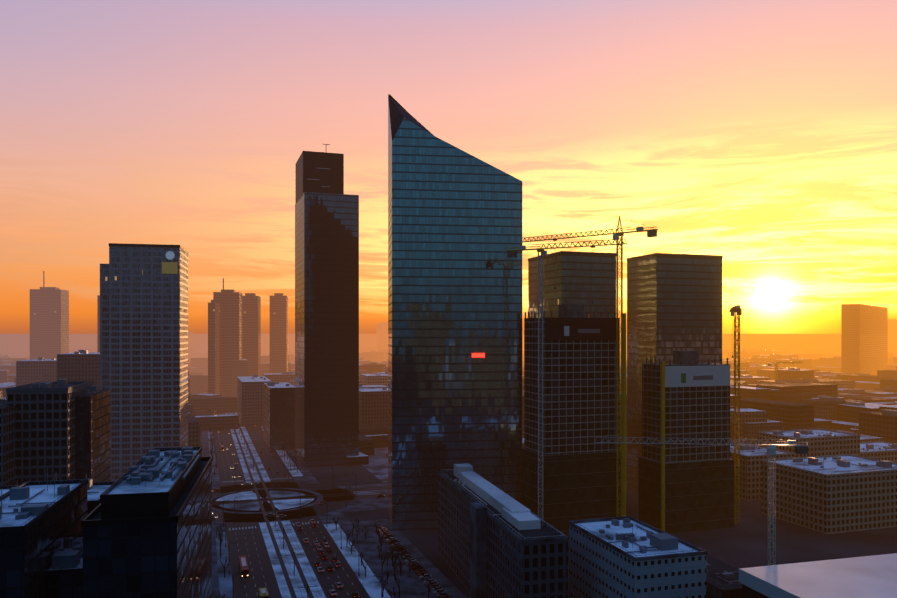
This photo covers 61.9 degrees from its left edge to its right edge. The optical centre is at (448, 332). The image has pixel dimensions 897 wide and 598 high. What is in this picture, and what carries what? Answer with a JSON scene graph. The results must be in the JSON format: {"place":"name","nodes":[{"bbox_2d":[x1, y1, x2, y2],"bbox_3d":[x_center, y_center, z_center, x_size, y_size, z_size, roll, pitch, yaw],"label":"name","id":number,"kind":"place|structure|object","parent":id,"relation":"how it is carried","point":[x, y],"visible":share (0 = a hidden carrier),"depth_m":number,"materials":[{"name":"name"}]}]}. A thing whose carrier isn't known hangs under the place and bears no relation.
{"place":"outdoors","nodes":[
{"label":"outdoors","id":0,"kind":"place"},
{"bbox_2d":[0,399,14,485],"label":"building","id":1,"kind":"structure","parent":0,"point":[7,445],"depth_m":279.94,"materials":[{"name":"grey"}]},
{"bbox_2d":[0,469,87,597],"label":"building","id":2,"kind":"structure","parent":0,"point":[40,523],"depth_m":166.45,"materials":[{"name":"black concrete"}]},
{"bbox_2d":[0,479,114,514],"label":"building","id":3,"kind":"structure","parent":0,"point":[95,490],"depth_m":231.59,"materials":[{"name":"grey concrete"}]},
{"bbox_2d":[100,243,188,480],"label":"tower","id":4,"kind":"structure","parent":0,"point":[143,339],"depth_m":448.54,"materials":[{"name":"black"}]},
{"bbox_2d":[162,251,177,273],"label":"sign","id":5,"kind":"object","parent":4,"relation":"attached to","point":[169,267],"visible":1,"depth_m":450.93,"materials":[{"name":"yellow"}]},
{"bbox_2d":[200,345,626,597],"bbox_3d":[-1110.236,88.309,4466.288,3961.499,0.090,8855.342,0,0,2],"label":"road","id":6,"kind":"structure","parent":0,"point":[251,531],"depth_m":335.38,"materials":[{"name":"grey asphalt"}]},
{"bbox_2d":[232,359,247,396],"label":"building","id":7,"kind":"structure","parent":6,"relation":"on","point":[239,368],"depth_m":1007.95,"materials":[{"name":"grey"}]},
{"bbox_2d":[237,375,271,426],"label":"building","id":8,"kind":"structure","parent":6,"relation":"on","point":[250,400],"depth_m":707.03,"materials":[{"name":"grey concrete"}]},
{"bbox_2d":[212,411,450,597],"bbox_3d":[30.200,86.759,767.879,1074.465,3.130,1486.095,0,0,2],"label":"cars","id":9,"kind":"object","parent":6,"relation":"on","point":[438,590],"visible":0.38,"depth_m":286.15,"materials":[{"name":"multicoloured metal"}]},
{"bbox_2d":[205,372,626,597],"bbox_3d":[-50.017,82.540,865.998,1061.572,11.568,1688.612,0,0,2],"label":"street poles","id":10,"kind":"object","parent":6,"relation":"on","point":[214,445],"visible":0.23,"depth_m":346.34,"materials":[{"name":"grey metal"}]},
{"bbox_2d":[0,334,896,597],"bbox_3d":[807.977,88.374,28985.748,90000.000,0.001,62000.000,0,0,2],"label":"ground","id":11,"kind":"structure","parent":0,"point":[745,542],"depth_m":322.46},
{"bbox_2d":[16,357,56,385],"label":"building","id":12,"kind":"structure","parent":11,"relation":"on","point":[39,369],"depth_m":712.81,"materials":[{"name":"grey concrete"}]},
{"bbox_2d":[30,271,68,358],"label":"tower","id":13,"kind":"structure","parent":11,"relation":"on","point":[49,322],"depth_m":1170.14,"materials":[{"name":"grey concrete"}]},
{"bbox_2d":[6,379,93,484],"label":"building","id":14,"kind":"structure","parent":11,"relation":"on","point":[44,426],"depth_m":289.91,"materials":[{"name":"grey"}]},
{"bbox_2d":[43,533,82,597],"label":"building","id":15,"kind":"structure","parent":11,"relation":"on","point":[63,576],"depth_m":166.72,"materials":[{"name":"grey concrete"}]},
{"bbox_2d":[57,350,99,389],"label":"building","id":16,"kind":"structure","parent":11,"relation":"on","point":[81,365],"depth_m":569.28,"materials":[{"name":"grey"}]},
{"bbox_2d":[75,381,110,481],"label":"building","id":17,"kind":"structure","parent":11,"relation":"on","point":[93,432],"depth_m":308.72,"materials":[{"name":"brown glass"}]},
{"bbox_2d":[97,295,99,351],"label":"tower","id":18,"kind":"structure","parent":11,"relation":"on","point":[98,323],"depth_m":909.59,"materials":[{"name":"grey concrete"}]},
{"bbox_2d":[81,445,212,597],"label":"building","id":19,"kind":"structure","parent":11,"relation":"on","point":[146,523],"depth_m":165.95,"materials":[{"name":"black glass"}]},
{"bbox_2d":[208,300,219,394],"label":"tower","id":20,"kind":"structure","parent":11,"relation":"on","point":[213,346],"depth_m":967.36,"materials":[{"name":"grey concrete"}]},
{"bbox_2d":[213,278,242,396],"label":"tower","id":21,"kind":"structure","parent":11,"relation":"on","point":[230,302],"depth_m":1009.40,"materials":[{"name":"grey concrete"}]},
{"bbox_2d":[243,293,260,376],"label":"tower","id":22,"kind":"structure","parent":11,"relation":"on","point":[252,328],"depth_m":1068.44,"materials":[{"name":"grey concrete"}]},
{"bbox_2d":[270,293,287,372],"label":"tower","id":23,"kind":"structure","parent":11,"relation":"on","point":[278,332],"depth_m":1127.19,"materials":[{"name":"grey concrete"}]},
{"bbox_2d":[264,382,294,449],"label":"building","id":24,"kind":"structure","parent":11,"relation":"on","point":[279,411],"depth_m":564.86,"materials":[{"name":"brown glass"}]},
{"bbox_2d":[205,391,431,597],"bbox_3d":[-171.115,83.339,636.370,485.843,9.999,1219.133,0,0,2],"label":"bare trees","id":25,"kind":"object","parent":11,"relation":"on","point":[348,534],"visible":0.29,"depth_m":294.84,"materials":[{"name":"brown plant"}]},
{"bbox_2d":[295,144,358,466],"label":"dark tower","id":26,"kind":"structure","parent":11,"relation":"on","point":[326,321],"depth_m":497.76,"materials":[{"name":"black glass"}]},
{"bbox_2d":[359,387,387,425],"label":"building","id":27,"kind":"structure","parent":11,"relation":"on","point":[373,405],"depth_m":603.07,"materials":[{"name":"brown concrete"}]},
{"bbox_2d":[359,371,387,385],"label":"building","id":28,"kind":"structure","parent":11,"relation":"on","point":[373,379],"depth_m":764.99,"materials":[{"name":"grey"}]},
{"bbox_2d":[376,322,387,351],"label":"tower","id":29,"kind":"structure","parent":11,"relation":"on","point":[381,335],"depth_m":2407.51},
{"bbox_2d":[333,447,466,597],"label":"snow lots","id":30,"kind":"structure","parent":11,"relation":"on","point":[413,585],"depth_m":310.93,"materials":[{"name":"white snow"}]},
{"bbox_2d":[0,332,896,465],"bbox_3d":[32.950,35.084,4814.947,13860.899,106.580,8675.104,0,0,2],"label":"city blocks","id":31,"kind":"structure","parent":11,"relation":"on","point":[833,407],"depth_m":817.05,"materials":[{"name":"grey"}]},
{"bbox_2d":[388,94,521,529],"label":"tower","id":32,"kind":"structure","parent":11,"relation":"on","point":[454,270],"depth_m":337.42,"materials":[{"name":"blue glass"}]},
{"bbox_2d":[472,353,484,356],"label":"illuminated sign","id":33,"kind":"object","parent":32,"relation":"attached to","point":[478,354],"visible":1,"depth_m":338.63,"materials":[{"name":"red"}]},
{"bbox_2d":[437,463,568,597],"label":"building","id":34,"kind":"structure","parent":11,"relation":"on","point":[494,541],"depth_m":229.69,"materials":[{"name":"grey concrete"}]},
{"bbox_2d":[507,239,626,518],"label":"crane","id":35,"kind":"object","parent":11,"relation":"on","point":[511,253],"visible":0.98,"depth_m":307.08,"materials":[{"name":"grey"}]},
{"bbox_2d":[528,251,615,317],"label":"skyscraper","id":36,"kind":"structure","parent":11,"relation":"on","point":[586,279],"depth_m":402.44,"materials":[{"name":"grey glass"}]},
{"bbox_2d":[520,304,625,536],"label":"construction tower","id":37,"kind":"structure","parent":11,"relation":"on","point":[579,417],"depth_m":321.96,"materials":[{"name":"concrete"}]},
{"bbox_2d":[545,318,618,340],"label":"banner","id":38,"kind":"object","parent":37,"relation":"attached to","point":[580,328],"visible":0.94,"depth_m":320.90,"materials":[{"name":"black"}]},
{"bbox_2d":[522,216,657,516],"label":"crane","id":39,"kind":"object","parent":11,"relation":"on","point":[650,233],"visible":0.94,"depth_m":321.27,"materials":[{"name":"yellow metal"}]},
{"bbox_2d":[568,516,706,597],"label":"building","id":40,"kind":"structure","parent":11,"relation":"on","point":[623,557],"depth_m":202.14,"materials":[{"name":"grey concrete"}]},
{"bbox_2d":[627,253,722,488],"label":"building","id":41,"kind":"structure","parent":11,"relation":"on","point":[674,302],"depth_m":414.33,"materials":[{"name":"grey glass"}]},
{"bbox_2d":[638,351,734,532],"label":"construction tower","id":42,"kind":"structure","parent":11,"relation":"on","point":[697,487],"depth_m":335.02,"materials":[{"name":"concrete"}]},
{"bbox_2d":[665,365,729,386],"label":"banner","id":43,"kind":"object","parent":42,"relation":"attached to","point":[696,376],"visible":0.94,"depth_m":334.54,"materials":[{"name":"white"}]},
{"bbox_2d":[594,437,808,565],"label":"crane","id":44,"kind":"object","parent":11,"relation":"on","point":[799,449],"visible":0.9,"depth_m":256.07,"materials":[{"name":"grey"}]},
{"bbox_2d":[706,553,741,597],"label":"building","id":45,"kind":"structure","parent":11,"relation":"on","point":[722,579],"depth_m":218.26,"materials":[{"name":"grey concrete"}]},
{"bbox_2d":[729,305,741,523],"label":"crane","id":46,"kind":"object","parent":11,"relation":"on","point":[735,309],"visible":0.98,"depth_m":344.41,"materials":[{"name":"yellow metal"}]},
{"bbox_2d":[730,441,794,500],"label":"residential building","id":47,"kind":"structure","parent":11,"relation":"on","point":[752,457],"depth_m":395.49,"materials":[{"name":"grey concrete"}]},
{"bbox_2d":[744,420,782,443],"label":"building","id":48,"kind":"structure","parent":11,"relation":"on","point":[751,430],"depth_m":514.46,"materials":[{"name":"brown"}]},
{"bbox_2d":[768,361,802,379],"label":"crane","id":49,"kind":"object","parent":11,"relation":"on","point":[777,363],"visible":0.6,"depth_m":886.68,"materials":[{"name":"yellow metal"}]},
{"bbox_2d":[755,378,854,388],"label":"building","id":50,"kind":"structure","parent":11,"relation":"on","point":[847,384],"depth_m":814.99,"materials":[{"name":"grey concrete"}]},
{"bbox_2d":[757,422,860,457],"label":"residential building","id":51,"kind":"structure","parent":11,"relation":"on","point":[821,442],"depth_m":428.02,"materials":[{"name":"grey concrete"}]},
{"bbox_2d":[739,553,896,597],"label":"building","id":52,"kind":"structure","parent":11,"relation":"on","point":[873,576],"depth_m":184.36,"materials":[{"name":"grey concrete"}]},
{"bbox_2d":[761,454,896,533],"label":"residential building","id":53,"kind":"structure","parent":11,"relation":"on","point":[833,494],"depth_m":337.86,"materials":[{"name":"grey concrete"}]},
{"bbox_2d":[841,304,887,374],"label":"tower","id":54,"kind":"structure","parent":11,"relation":"on","point":[864,338],"depth_m":1198.01,"materials":[{"name":"grey"}]},
{"bbox_2d":[860,440,896,462],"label":"residential building","id":55,"kind":"structure","parent":11,"relation":"on","point":[882,450],"depth_m":444.20,"materials":[{"name":"grey concrete"}]},
{"bbox_2d":[866,396,896,398],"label":"building","id":56,"kind":"structure","parent":11,"relation":"on","point":[885,397],"depth_m":713.07,"materials":[{"name":"grey"}]},
{"bbox_2d":[888,319,896,350],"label":"tower","id":57,"kind":"structure","parent":11,"relation":"on","point":[892,333],"depth_m":2459.24,"materials":[{"name":"orange"}]},
{"bbox_2d":[0,0,896,333],"label":"sky","id":58,"kind":"structure","parent":0,"point":[760,136],"materials":[{"name":"orange"}]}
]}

